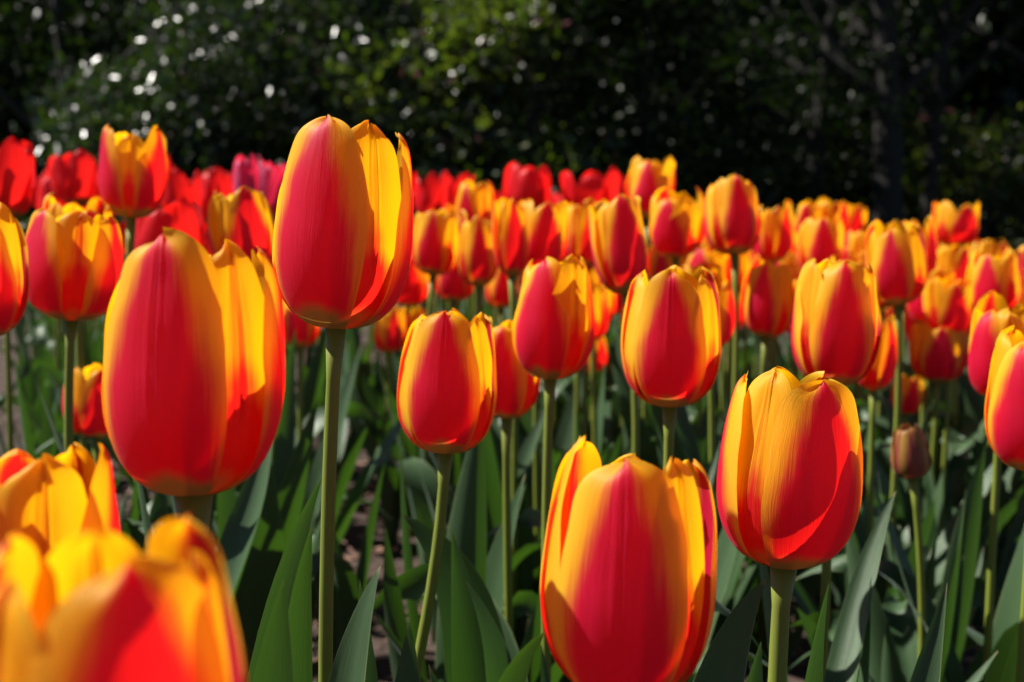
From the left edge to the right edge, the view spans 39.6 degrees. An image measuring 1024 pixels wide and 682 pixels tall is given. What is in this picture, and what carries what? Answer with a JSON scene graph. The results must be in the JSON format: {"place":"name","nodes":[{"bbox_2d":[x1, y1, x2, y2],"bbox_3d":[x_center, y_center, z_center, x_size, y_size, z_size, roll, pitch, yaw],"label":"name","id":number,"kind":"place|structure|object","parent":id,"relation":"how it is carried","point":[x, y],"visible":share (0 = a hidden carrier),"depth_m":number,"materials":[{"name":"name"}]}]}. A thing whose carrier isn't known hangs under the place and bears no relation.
{"place":"outdoors","nodes":[
{"label":"outdoors","id":0,"kind":"place"},
{"bbox_2d":[125,209,1023,297],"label":"ground","id":1,"kind":"structure","parent":0,"point":[938,245],"depth_m":13.75,"materials":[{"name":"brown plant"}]},
{"bbox_2d":[0,0,195,152],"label":"tree","id":2,"kind":"object","parent":1,"relation":"on","point":[54,8],"visible":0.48,"depth_m":8.55,"materials":[{"name":"brown plant"}]},
{"bbox_2d":[11,47,236,259],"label":"shrub","id":3,"kind":"object","parent":1,"relation":"on","point":[53,129],"visible":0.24,"depth_m":7.94,"materials":[{"name":"green plant"}]},
{"bbox_2d":[0,0,285,234],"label":"tree","id":4,"kind":"object","parent":1,"relation":"on","point":[15,32],"visible":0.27,"depth_m":9.92,"materials":[{"name":"green plant"}]},
{"bbox_2d":[37,0,521,254],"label":"shrub","id":5,"kind":"object","parent":1,"relation":"on","point":[225,86],"visible":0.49,"depth_m":8.09,"materials":[{"name":"green plant"}]},
{"bbox_2d":[0,0,628,175],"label":"tree","id":6,"kind":"object","parent":1,"relation":"on","point":[8,125],"visible":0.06,"depth_m":10.49,"materials":[{"name":"green plant"}]},
{"bbox_2d":[304,0,630,222],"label":"shrub","id":7,"kind":"object","parent":1,"relation":"on","point":[477,37],"visible":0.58,"depth_m":7.90,"materials":[{"name":"green plant"}]},
{"bbox_2d":[0,298,997,681],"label":"soil bed","id":8,"kind":"object","parent":1,"relation":"on","point":[356,528],"visible":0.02,"depth_m":1.97,"materials":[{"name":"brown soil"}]},
{"bbox_2d":[0,202,28,335],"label":"tulip","id":9,"kind":"object","parent":8,"relation":"on","point":[14,280],"visible":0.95,"depth_m":0.79,"materials":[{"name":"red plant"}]},
{"bbox_2d":[0,321,54,440],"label":"tulip plant","id":10,"kind":"object","parent":8,"relation":"on","point":[44,349],"visible":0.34,"depth_m":2.35,"materials":[{"name":"green plant"}]},
{"bbox_2d":[0,176,67,432],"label":"tulip","id":11,"kind":"object","parent":8,"relation":"on","point":[44,190],"visible":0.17,"depth_m":2.11,"materials":[{"name":"red plant"}]},
{"bbox_2d":[3,358,91,459],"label":"tulip plant","id":12,"kind":"object","parent":8,"relation":"on","point":[29,447],"visible":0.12,"depth_m":1.41,"materials":[{"name":"green plant"}]},
{"bbox_2d":[37,382,63,459],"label":"tulip plant","id":13,"kind":"object","parent":8,"relation":"on","point":[46,434],"visible":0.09,"depth_m":1.72,"materials":[{"name":"green plant"}]},
{"bbox_2d":[12,149,97,443],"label":"tulip","id":14,"kind":"object","parent":8,"relation":"on","point":[74,177],"visible":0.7,"depth_m":1.98,"materials":[{"name":"red plant"}]},
{"bbox_2d":[0,442,120,568],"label":"tulip","id":15,"kind":"object","parent":8,"relation":"on","point":[49,504],"visible":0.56,"depth_m":0.37,"materials":[{"name":"yellow plant"}]},
{"bbox_2d":[0,136,131,499],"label":"tulip","id":16,"kind":"object","parent":8,"relation":"on","point":[17,177],"visible":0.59,"depth_m":1.34,"materials":[{"name":"red plant"}]},
{"bbox_2d":[43,193,111,449],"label":"tulip","id":17,"kind":"object","parent":8,"relation":"on","point":[97,206],"visible":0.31,"depth_m":1.14,"materials":[{"name":"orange plant"}]},
{"bbox_2d":[62,363,125,535],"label":"tulip","id":18,"kind":"object","parent":8,"relation":"on","point":[88,418],"visible":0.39,"depth_m":1.13,"materials":[{"name":"orange plant"}]},
{"bbox_2d":[0,514,246,681],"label":"tulip","id":19,"kind":"object","parent":8,"relation":"on","point":[100,605],"visible":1,"depth_m":0.23,"materials":[{"name":"orange plant"}]},
{"bbox_2d":[36,199,217,519],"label":"tulip","id":20,"kind":"object","parent":8,"relation":"on","point":[185,216],"visible":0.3,"depth_m":1.42,"materials":[{"name":"red plant"}]},
{"bbox_2d":[37,124,243,554],"bbox_3d":[-0.336,0.095,1.214,0.170,0.551,0.256,1,6,7],"label":"tulip","id":21,"kind":"object","parent":8,"relation":"on","point":[132,174],"visible":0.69,"depth_m":1.14,"materials":[{"name":"red plant"}]},
{"bbox_2d":[25,208,271,601],"bbox_3d":[-0.253,0.160,0.905,0.180,0.488,0.159,0,6,0],"label":"tulip","id":22,"kind":"object","parent":8,"relation":"on","point":[75,261],"visible":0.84,"depth_m":0.88,"materials":[{"name":"orange plant"}]},
{"bbox_2d":[161,168,204,209],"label":"tulip","id":23,"kind":"object","parent":8,"relation":"on","point":[180,187],"visible":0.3,"depth_m":2.10,"materials":[{"name":"red plant"}]},
{"bbox_2d":[102,227,321,681],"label":"tulip","id":24,"kind":"object","parent":8,"relation":"on","point":[193,381],"visible":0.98,"depth_m":0.43,"materials":[{"name":"red plant"}]},
{"bbox_2d":[168,329,320,571],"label":"tulip plant","id":25,"kind":"object","parent":8,"relation":"on","point":[284,446],"visible":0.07,"depth_m":1.34,"materials":[{"name":"green plant"}]},
{"bbox_2d":[201,173,295,361],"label":"tulip","id":26,"kind":"object","parent":8,"relation":"on","point":[224,186],"visible":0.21,"depth_m":2.20,"materials":[{"name":"red plant"}]},
{"bbox_2d":[207,186,320,680],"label":"tulip","id":27,"kind":"object","parent":8,"relation":"on","point":[241,218],"visible":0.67,"depth_m":1.13,"materials":[{"name":"orange plant"}]},
{"bbox_2d":[151,153,386,500],"bbox_3d":[-0.276,0.054,1.642,0.159,0.540,0.305,3,7,25],"label":"tulip","id":28,"kind":"object","parent":8,"relation":"on","point":[248,173],"visible":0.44,"depth_m":1.66,"materials":[{"name":"pink plant"}]},
{"bbox_2d":[262,160,341,445],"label":"tulip","id":29,"kind":"object","parent":8,"relation":"on","point":[272,183],"visible":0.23,"depth_m":1.76,"materials":[{"name":"pink plant"}]},
{"bbox_2d":[213,299,401,618],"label":"tulip","id":30,"kind":"object","parent":8,"relation":"on","point":[307,334],"visible":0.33,"depth_m":1.46,"materials":[{"name":"green plant"}]},
{"bbox_2d":[271,344,389,531],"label":"tulip plant","id":31,"kind":"object","parent":8,"relation":"on","point":[314,477],"visible":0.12,"depth_m":1.53,"materials":[{"name":"green plant"}]},
{"bbox_2d":[272,114,420,681],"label":"tulip","id":32,"kind":"object","parent":8,"relation":"on","point":[342,244],"visible":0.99,"depth_m":0.53,"materials":[{"name":"red plant"}]},
{"bbox_2d":[311,463,384,661],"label":"tulip plant","id":33,"kind":"object","parent":8,"relation":"on","point":[345,600],"visible":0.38,"depth_m":1.18,"materials":[{"name":"green plant"}]},
{"bbox_2d":[350,305,407,547],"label":"tulip","id":34,"kind":"object","parent":8,"relation":"on","point":[389,334],"visible":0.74,"depth_m":1.93,"materials":[{"name":"orange plant"}]},
{"bbox_2d":[342,259,430,537],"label":"tulip","id":35,"kind":"object","parent":8,"relation":"on","point":[415,290],"visible":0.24,"depth_m":1.95,"materials":[{"name":"red plant"}]},
{"bbox_2d":[371,208,465,643],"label":"tulip","id":36,"kind":"object","parent":8,"relation":"on","point":[436,236],"visible":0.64,"depth_m":1.49,"materials":[{"name":"orange plant"}]},
{"bbox_2d":[413,170,449,313],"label":"tulip","id":37,"kind":"object","parent":8,"relation":"on","point":[431,194],"visible":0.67,"depth_m":2.20,"materials":[{"name":"red plant"}]},
{"bbox_2d":[369,179,500,448],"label":"tulip","id":38,"kind":"object","parent":8,"relation":"on","point":[472,201],"visible":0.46,"depth_m":1.73,"materials":[{"name":"orange plant"}]},
{"bbox_2d":[366,409,544,570],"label":"tulip plant","id":39,"kind":"object","parent":8,"relation":"on","point":[420,478],"visible":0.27,"depth_m":1.37,"materials":[{"name":"green plant"}]},
{"bbox_2d":[351,317,564,681],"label":"tulip","id":40,"kind":"object","parent":8,"relation":"on","point":[518,386],"visible":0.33,"depth_m":0.96,"materials":[{"name":"red plant"}]},
{"bbox_2d":[422,215,500,506],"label":"tulip","id":41,"kind":"object","parent":8,"relation":"on","point":[477,266],"visible":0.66,"depth_m":1.46,"materials":[{"name":"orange plant"}]},
{"bbox_2d":[390,263,557,455],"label":"tulip","id":42,"kind":"object","parent":8,"relation":"on","point":[453,287],"visible":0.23,"depth_m":1.85,"materials":[{"name":"red plant"}]},
{"bbox_2d":[397,308,552,681],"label":"tulip","id":43,"kind":"object","parent":8,"relation":"on","point":[447,392],"visible":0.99,"depth_m":0.70,"materials":[{"name":"red plant"}]},
{"bbox_2d":[383,438,570,681],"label":"tulip plant","id":44,"kind":"object","parent":8,"relation":"on","point":[468,523],"visible":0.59,"depth_m":0.97,"materials":[{"name":"green plant"}]},
{"bbox_2d":[428,531,549,681],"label":"tulip plant","id":45,"kind":"object","parent":8,"relation":"on","point":[468,662],"visible":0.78,"depth_m":0.71,"materials":[{"name":"green plant"}]},
{"bbox_2d":[430,199,620,618],"bbox_3d":[0.026,0.105,1.407,0.199,0.490,0.157,2,6,16],"label":"tulip","id":46,"kind":"object","parent":8,"relation":"on","point":[547,227],"visible":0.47,"depth_m":1.35,"materials":[{"name":"orange plant"}]},
{"bbox_2d":[485,267,574,419],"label":"tulip","id":47,"kind":"object","parent":8,"relation":"on","point":[497,291],"visible":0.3,"depth_m":2.00,"materials":[{"name":"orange plant"}]},
{"bbox_2d":[373,254,694,681],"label":"tulip","id":48,"kind":"object","parent":8,"relation":"on","point":[553,332],"visible":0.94,"depth_m":0.85,"materials":[{"name":"red plant"}]},
{"bbox_2d":[503,161,567,446],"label":"tulip","id":49,"kind":"object","parent":8,"relation":"on","point":[528,182],"visible":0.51,"depth_m":1.97,"materials":[{"name":"red plant"}]},
{"bbox_2d":[502,414,580,616],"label":"tulip plant","id":50,"kind":"object","parent":8,"relation":"on","point":[524,602],"visible":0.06,"depth_m":1.18,"materials":[{"name":"green plant"}]},
{"bbox_2d":[484,197,612,650],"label":"tulip","id":51,"kind":"object","parent":8,"relation":"on","point":[510,237],"visible":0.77,"depth_m":1.34,"materials":[{"name":"orange plant"}]},
{"bbox_2d":[553,369,581,467],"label":"tulip plant","id":52,"kind":"object","parent":8,"relation":"on","point":[563,444],"visible":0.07,"depth_m":1.68,"materials":[{"name":"green plant"}]},
{"bbox_2d":[556,336,606,437],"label":"tulip","id":53,"kind":"object","parent":8,"relation":"on","point":[601,353],"visible":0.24,"depth_m":2.06,"materials":[{"name":"red plant"}]},
{"bbox_2d":[560,166,648,444],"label":"tulip","id":54,"kind":"object","parent":8,"relation":"on","point":[597,187],"visible":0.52,"depth_m":1.97,"materials":[{"name":"red plant"}]},
{"bbox_2d":[487,194,737,561],"bbox_3d":[0.108,0.133,1.118,0.253,0.495,0.125,-4,7,-32],"label":"tulip","id":55,"kind":"object","parent":8,"relation":"on","point":[619,251],"visible":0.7,"depth_m":1.10,"materials":[{"name":"red plant"}]},
{"bbox_2d":[587,267,644,459],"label":"tulip","id":56,"kind":"object","parent":8,"relation":"on","point":[611,296],"visible":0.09,"depth_m":1.51,"materials":[{"name":"orange plant"}]},
{"bbox_2d":[518,198,715,473],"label":"tulip","id":57,"kind":"object","parent":8,"relation":"on","point":[579,246],"visible":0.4,"depth_m":1.52,"materials":[{"name":"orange plant"}]},
{"bbox_2d":[542,282,705,472],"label":"tulip","id":58,"kind":"object","parent":8,"relation":"on","point":[601,310],"visible":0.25,"depth_m":1.46,"materials":[{"name":"orange plant"}]},
{"bbox_2d":[498,435,765,681],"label":"tulip","id":59,"kind":"object","parent":8,"relation":"on","point":[628,577],"visible":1,"depth_m":0.43,"materials":[{"name":"red plant"}]},
{"bbox_2d":[601,187,708,469],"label":"tulip","id":60,"kind":"object","parent":8,"relation":"on","point":[676,230],"visible":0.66,"depth_m":1.49,"materials":[{"name":"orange plant"}]},
{"bbox_2d":[621,265,720,469],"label":"tulip","id":61,"kind":"object","parent":8,"relation":"on","point":[671,341],"visible":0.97,"depth_m":0.75,"materials":[{"name":"red plant"}]},
{"bbox_2d":[626,155,719,425],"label":"tulip","id":62,"kind":"object","parent":8,"relation":"on","point":[647,180],"visible":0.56,"depth_m":1.67,"materials":[{"name":"orange plant"}]},
{"bbox_2d":[687,247,730,434],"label":"tulip","id":63,"kind":"object","parent":8,"relation":"on","point":[698,256],"visible":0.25,"depth_m":1.76,"materials":[{"name":"red plant"}]},
{"bbox_2d":[693,528,767,681],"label":"tulip plant","id":64,"kind":"object","parent":8,"relation":"on","point":[726,550],"visible":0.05,"depth_m":1.04,"materials":[{"name":"green plant"}]},
{"bbox_2d":[704,268,759,656],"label":"tulip","id":65,"kind":"object","parent":8,"relation":"on","point":[728,318],"visible":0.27,"depth_m":1.26,"materials":[{"name":"green plant"}]},
{"bbox_2d":[704,205,792,419],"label":"tulip","id":66,"kind":"object","parent":8,"relation":"on","point":[773,244],"visible":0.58,"depth_m":1.73,"materials":[{"name":"orange plant"}]},
{"bbox_2d":[708,258,797,681],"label":"tulip","id":67,"kind":"object","parent":8,"relation":"on","point":[767,299],"visible":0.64,"depth_m":1.31,"materials":[{"name":"red plant"}]},
{"bbox_2d":[650,174,877,622],"bbox_3d":[0.192,0.103,1.316,0.135,0.512,0.258,-5,8,-40],"label":"tulip","id":68,"kind":"object","parent":8,"relation":"on","point":[732,222],"visible":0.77,"depth_m":1.30,"materials":[{"name":"red plant"}]},
{"bbox_2d":[717,214,843,600],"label":"tulip","id":69,"kind":"object","parent":8,"relation":"on","point":[820,240],"visible":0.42,"depth_m":1.64,"materials":[{"name":"orange plant"}]},
{"bbox_2d":[752,199,851,387],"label":"tulip","id":70,"kind":"object","parent":8,"relation":"on","point":[807,209],"visible":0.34,"depth_m":2.04,"materials":[{"name":"orange plant"}]},
{"bbox_2d":[716,366,895,681],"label":"tulip","id":71,"kind":"object","parent":8,"relation":"on","point":[789,484],"visible":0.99,"depth_m":0.54,"materials":[{"name":"red plant"}]},
{"bbox_2d":[777,197,849,381],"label":"tulip","id":72,"kind":"object","parent":8,"relation":"on","point":[829,209],"visible":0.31,"depth_m":2.06,"materials":[{"name":"orange plant"}]},
{"bbox_2d":[776,251,888,427],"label":"tulip","id":73,"kind":"object","parent":8,"relation":"on","point":[790,258],"visible":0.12,"depth_m":1.88,"materials":[{"name":"orange plant"}]},
{"bbox_2d":[788,474,886,667],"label":"tulip plant","id":74,"kind":"object","parent":8,"relation":"on","point":[809,583],"visible":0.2,"depth_m":1.45,"materials":[{"name":"green plant"}]},
{"bbox_2d":[787,491,965,681],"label":"tulip plant","id":75,"kind":"object","parent":8,"relation":"on","point":[901,625],"visible":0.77,"depth_m":1.08,"materials":[{"name":"green plant"}]},
{"bbox_2d":[759,258,997,681],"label":"tulip","id":76,"kind":"object","parent":8,"relation":"on","point":[836,328],"visible":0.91,"depth_m":0.83,"materials":[{"name":"red plant"}]},
{"bbox_2d":[789,422,981,681],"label":"tulip","id":77,"kind":"object","parent":8,"relation":"on","point":[910,457],"visible":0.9,"depth_m":1.04,"materials":[{"name":"green plant"}]},
{"bbox_2d":[792,314,1001,649],"bbox_3d":[0.373,0.172,1.245,0.199,0.391,0.248,-6,8,-43],"label":"tulip","id":78,"kind":"object","parent":8,"relation":"on","point":[878,376],"visible":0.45,"depth_m":1.25,"materials":[{"name":"green plant"}]},
{"bbox_2d":[856,216,960,482],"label":"tulip","id":79,"kind":"object","parent":8,"relation":"on","point":[929,234],"visible":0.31,"depth_m":1.59,"materials":[{"name":"orange plant"}]},
{"bbox_2d":[863,408,954,554],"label":"tulip plant","id":80,"kind":"object","parent":8,"relation":"on","point":[905,501],"visible":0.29,"depth_m":1.49,"materials":[{"name":"green plant"}]},
{"bbox_2d":[795,290,1023,681],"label":"tulip","id":81,"kind":"object","parent":8,"relation":"on","point":[993,317],"visible":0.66,"depth_m":1.02,"materials":[{"name":"red plant"}]},
{"bbox_2d":[868,266,956,523],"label":"tulip","id":82,"kind":"object","parent":8,"relation":"on","point":[914,308],"visible":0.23,"depth_m":1.57,"materials":[{"name":"green plant"}]},
{"bbox_2d":[833,219,992,601],"bbox_3d":[0.361,0.127,1.282,0.138,0.472,0.173,3,7,26],"label":"tulip","id":83,"kind":"object","parent":8,"relation":"on","point":[895,254],"visible":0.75,"depth_m":1.25,"materials":[{"name":"orange plant"}]},
{"bbox_2d":[910,583,946,681],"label":"tulip plant","id":84,"kind":"object","parent":8,"relation":"on","point":[927,668],"visible":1,"depth_m":0.67,"materials":[{"name":"green plant"}]},
{"bbox_2d":[877,444,985,681],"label":"tulip plant","id":85,"kind":"object","parent":8,"relation":"on","point":[971,522],"visible":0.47,"depth_m":1.12,"materials":[{"name":"green plant"}]},
{"bbox_2d":[894,201,979,388],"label":"tulip","id":86,"kind":"object","parent":8,"relation":"on","point":[960,226],"visible":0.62,"depth_m":2.15,"materials":[{"name":"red plant"}]},
{"bbox_2d":[889,244,985,464],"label":"tulip","id":87,"kind":"object","parent":8,"relation":"on","point":[956,256],"visible":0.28,"depth_m":1.73,"materials":[{"name":"orange plant"}]},
{"bbox_2d":[861,374,1017,551],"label":"tulip","id":88,"kind":"object","parent":8,"relation":"on","point":[912,391],"visible":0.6,"depth_m":1.57,"materials":[{"name":"red plant"}]},
{"bbox_2d":[863,323,1017,562],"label":"tulip","id":89,"kind":"object","parent":8,"relation":"on","point":[938,357],"visible":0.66,"depth_m":1.51,"materials":[{"name":"red plant"}]},
{"bbox_2d":[925,474,1010,653],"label":"tulip plant","id":90,"kind":"object","parent":8,"relation":"on","point":[935,535],"visible":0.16,"depth_m":1.34,"materials":[{"name":"green plant"}]},
{"bbox_2d":[922,277,1023,558],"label":"tulip","id":91,"kind":"object","parent":8,"relation":"on","point":[945,304],"visible":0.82,"depth_m":1.52,"materials":[{"name":"orange plant"}]},
{"bbox_2d":[939,250,1023,635],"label":"tulip","id":92,"kind":"object","parent":8,"relation":"on","point":[1002,276],"visible":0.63,"depth_m":1.54,"materials":[{"name":"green plant"}]},
{"bbox_2d":[958,368,1014,512],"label":"tulip","id":93,"kind":"object","parent":8,"relation":"on","point":[973,400],"visible":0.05,"depth_m":1.98,"materials":[{"name":"green plant"}]},
{"bbox_2d":[984,325,1023,681],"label":"tulip","id":94,"kind":"object","parent":8,"relation":"on","point":[1004,414],"visible":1,"depth_m":0.74,"materials":[{"name":"red plant"}]},
{"bbox_2d":[0,0,1023,234],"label":"hedge","id":95,"kind":"object","parent":1,"relation":"on","point":[1010,76],"visible":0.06,"depth_m":14.52,"materials":[{"name":"green plant"}]},
{"bbox_2d":[245,0,872,207],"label":"tree","id":96,"kind":"object","parent":1,"relation":"on","point":[269,148],"visible":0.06,"depth_m":11.44,"materials":[{"name":"green plant"}]},
{"bbox_2d":[432,0,852,245],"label":"shrub","id":97,"kind":"object","parent":1,"relation":"on","point":[597,18],"visible":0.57,"depth_m":8.45,"materials":[{"name":"green plant"}]},
{"bbox_2d":[380,0,1023,193],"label":"tree","id":98,"kind":"object","parent":1,"relation":"on","point":[968,31],"visible":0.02,"depth_m":11.33,"materials":[{"name":"green plant"}]},
{"bbox_2d":[638,0,863,203],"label":"tree","id":99,"kind":"object","parent":1,"relation":"on","point":[815,144],"visible":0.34,"depth_m":9.10,"materials":[{"name":"brown plant"}]},
{"bbox_2d":[581,0,952,218],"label":"shrub","id":100,"kind":"object","parent":1,"relation":"on","point":[846,125],"visible":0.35,"depth_m":9.12,"materials":[{"name":"green plant"}]},
{"bbox_2d":[655,0,1023,228],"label":"tree","id":101,"kind":"object","parent":1,"relation":"on","point":[929,193],"visible":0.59,"depth_m":9.15,"materials":[{"name":"black plant"}]},
{"bbox_2d":[751,105,957,247],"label":"shrub","id":102,"kind":"object","parent":1,"relation":"on","point":[854,200],"visible":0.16,"depth_m":10.13,"materials":[{"name":"green plant"}]},
{"bbox_2d":[720,0,1023,244],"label":"tree","id":103,"kind":"object","parent":1,"relation":"on","point":[1015,55],"visible":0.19,"depth_m":10.41,"materials":[{"name":"green plant"}]},
{"bbox_2d":[731,0,1021,226],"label":"tree","id":104,"kind":"object","parent":1,"relation":"on","point":[886,208],"visible":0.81,"depth_m":8.83,"materials":[{"name":"black plant"}]},
{"bbox_2d":[858,93,1023,252],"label":"shrub","id":105,"kind":"object","parent":1,"relation":"on","point":[999,182],"visible":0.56,"depth_m":9.52,"materials":[{"name":"green plant"}]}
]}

